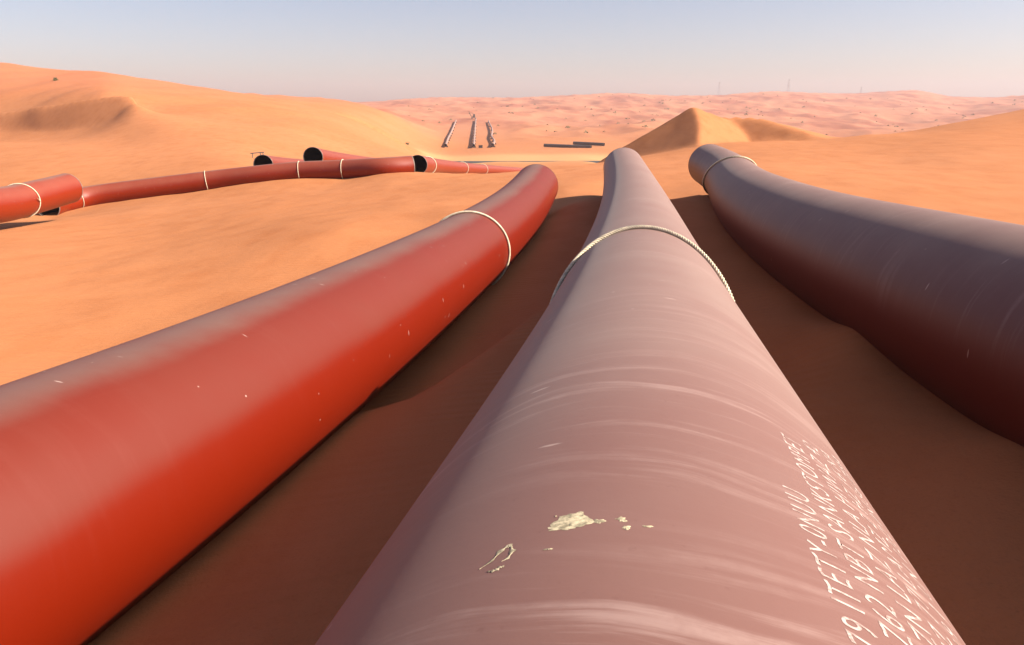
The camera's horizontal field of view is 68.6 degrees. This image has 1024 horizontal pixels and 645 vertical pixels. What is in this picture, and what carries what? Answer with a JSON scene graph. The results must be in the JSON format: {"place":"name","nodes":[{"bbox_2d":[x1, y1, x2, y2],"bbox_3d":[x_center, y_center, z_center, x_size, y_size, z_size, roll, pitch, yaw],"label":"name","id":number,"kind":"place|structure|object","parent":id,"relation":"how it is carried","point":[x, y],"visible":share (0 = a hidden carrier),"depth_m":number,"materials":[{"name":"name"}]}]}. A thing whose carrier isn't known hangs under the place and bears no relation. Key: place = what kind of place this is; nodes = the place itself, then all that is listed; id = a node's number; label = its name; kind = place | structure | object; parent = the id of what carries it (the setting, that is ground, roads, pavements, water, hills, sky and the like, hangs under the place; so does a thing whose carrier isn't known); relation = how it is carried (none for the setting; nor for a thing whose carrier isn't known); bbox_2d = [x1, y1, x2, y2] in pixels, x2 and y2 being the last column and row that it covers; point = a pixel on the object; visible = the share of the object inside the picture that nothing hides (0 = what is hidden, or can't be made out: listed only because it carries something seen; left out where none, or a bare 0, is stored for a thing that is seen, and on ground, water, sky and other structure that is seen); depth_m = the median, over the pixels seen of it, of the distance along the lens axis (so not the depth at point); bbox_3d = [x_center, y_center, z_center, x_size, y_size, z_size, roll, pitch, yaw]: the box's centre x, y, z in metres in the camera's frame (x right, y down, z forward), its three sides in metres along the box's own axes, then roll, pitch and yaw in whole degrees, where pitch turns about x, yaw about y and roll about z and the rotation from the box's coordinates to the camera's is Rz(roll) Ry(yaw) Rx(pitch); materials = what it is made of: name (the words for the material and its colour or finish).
{"place":"outdoors","nodes":[
{"label":"outdoors","id":0,"kind":"place"},
{"bbox_2d":[0,62,1023,644],"bbox_3d":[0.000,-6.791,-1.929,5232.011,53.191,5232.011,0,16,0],"label":"desert ground","id":1,"kind":"structure","parent":0,"point":[290,558],"depth_m":15.33,"materials":[{"name":"orange sand"}]},
{"bbox_2d":[0,173,82,222],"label":"steel pipe","id":2,"kind":"object","parent":1,"relation":"on","point":[19,201],"visible":0.98,"depth_m":27.64,"materials":[{"name":"red metal"}]},
{"bbox_2d":[8,183,40,217],"bbox_3d":[-17.817,-4.417,27.264,1.335,1.277,0.273,-2,16,-7],"label":"rope","id":3,"kind":"object","parent":2,"relation":"attached to","point":[39,199],"visible":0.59,"depth_m":27.35,"materials":[{"name":"beige fabric"}]},
{"bbox_2d":[39,156,414,215],"bbox_3d":[-15.710,-7.978,43.076,20.042,3.033,4.023,-3,16,-10],"label":"steel pipe","id":4,"kind":"object","parent":1,"relation":"on","point":[92,195],"visible":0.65,"depth_m":43.18,"materials":[{"name":"red metal"}]},
{"bbox_2d":[253,155,303,165],"bbox_3d":[-16.443,-12.319,59.477,2.148,3.350,25.558,0,16,-2],"label":"steel pipe","id":5,"kind":"object","parent":1,"relation":"on","point":[262,159],"visible":0.29,"depth_m":50.31,"materials":[{"name":"red metal"}]},
{"bbox_2d":[0,164,557,644],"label":"steel pipe","id":6,"kind":"object","parent":1,"relation":"on","point":[134,472],"visible":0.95,"depth_m":3.81,"materials":[{"name":"red metal"}]},
{"bbox_2d":[439,211,510,284],"bbox_3d":[-0.666,-1.075,11.489,1.292,1.269,0.063,0,16,-2],"label":"rope","id":7,"kind":"object","parent":6,"relation":"attached to","point":[503,231],"visible":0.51,"depth_m":11.39,"materials":[{"name":"beige fabric"}]},
{"bbox_2d":[303,147,371,160],"bbox_3d":[-12.616,-14.372,67.888,2.158,5.048,44.999,0,16,0],"label":"steel pipe","id":8,"kind":"object","parent":1,"relation":"on","point":[313,154],"visible":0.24,"depth_m":50.13,"materials":[{"name":"red metal"}]},
{"bbox_2d":[413,155,522,173],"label":"steel pipe","id":9,"kind":"object","parent":1,"relation":"on","point":[425,164],"visible":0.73,"depth_m":66.39,"materials":[{"name":"red metal"}]},
{"bbox_2d":[544,144,591,147],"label":"steel pipe","id":10,"kind":"object","parent":1,"relation":"on","point":[567,146],"visible":0.91,"depth_m":282.88,"materials":[{"name":"grey metal"}]},
{"bbox_2d":[573,141,604,145],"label":"steel pipe","id":11,"kind":"object","parent":1,"relation":"on","point":[588,143],"visible":0.98,"depth_m":292.04,"materials":[{"name":"grey metal"}]},
{"bbox_2d":[315,147,965,644],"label":"steel pipe","id":12,"kind":"object","parent":1,"relation":"on","point":[643,451],"visible":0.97,"depth_m":1.16,"materials":[{"name":"pink metal"}]},
{"bbox_2d":[549,225,734,303],"bbox_3d":[0.817,0.085,4.766,1.254,1.161,1.765,0,16,0],"label":"rope","id":13,"kind":"object","parent":12,"relation":"attached to","point":[657,228],"visible":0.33,"depth_m":5.30,"materials":[{"name":"beige fabric"}]},
{"bbox_2d":[409,93,1021,134],"bbox_3d":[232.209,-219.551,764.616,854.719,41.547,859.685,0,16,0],"label":"desert scrub","id":14,"kind":"object","parent":1,"relation":"on","point":[710,101],"visible":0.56,"depth_m":715.65,"materials":[{"name":"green plant"}]},
{"bbox_2d":[688,144,1023,446],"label":"steel pipe","id":15,"kind":"object","parent":1,"relation":"on","point":[931,300],"visible":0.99,"depth_m":4.98,"materials":[{"name":"brown metal"}]},
{"bbox_2d":[702,156,755,193],"bbox_3d":[5.295,-3.501,18.285,1.405,1.279,3.071,0,16,0],"label":"rope","id":16,"kind":"object","parent":15,"relation":"attached to","point":[712,165],"visible":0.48,"depth_m":17.05,"materials":[{"name":"beige fabric"}]},
{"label":"timber skid","id":17,"kind":"object","parent":1,"relation":"on","visible":0},
{"bbox_2d":[488,120,494,145],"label":"pipeline string","id":18,"kind":"object","parent":17,"relation":"on","point":[493,143],"visible":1,"depth_m":382.35,"materials":[{"name":"grey metal"}]},
{"bbox_2d":[0,0,1023,101],"label":"sky","id":19,"kind":"structure","parent":0,"point":[347,50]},
{"bbox_2d":[456,161,599,162],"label":"road","id":20,"kind":"structure","parent":0,"point":[510,161],"depth_m":199.67,"materials":[{"name":"grey asphalt"}]},
{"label":"timber skid","id":21,"kind":"object","parent":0,"visible":0},
{"bbox_2d":[444,120,456,145],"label":"pipeline string","id":22,"kind":"object","parent":21,"relation":"on","point":[447,139],"visible":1,"depth_m":376.65,"materials":[{"name":"grey metal"}]},
{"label":"timber skid","id":23,"kind":"object","parent":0,"visible":0},
{"bbox_2d":[472,119,475,146],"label":"pipeline string","id":24,"kind":"object","parent":23,"relation":"on","point":[473,145],"visible":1,"depth_m":392.48,"materials":[{"name":"grey metal"}]}
]}

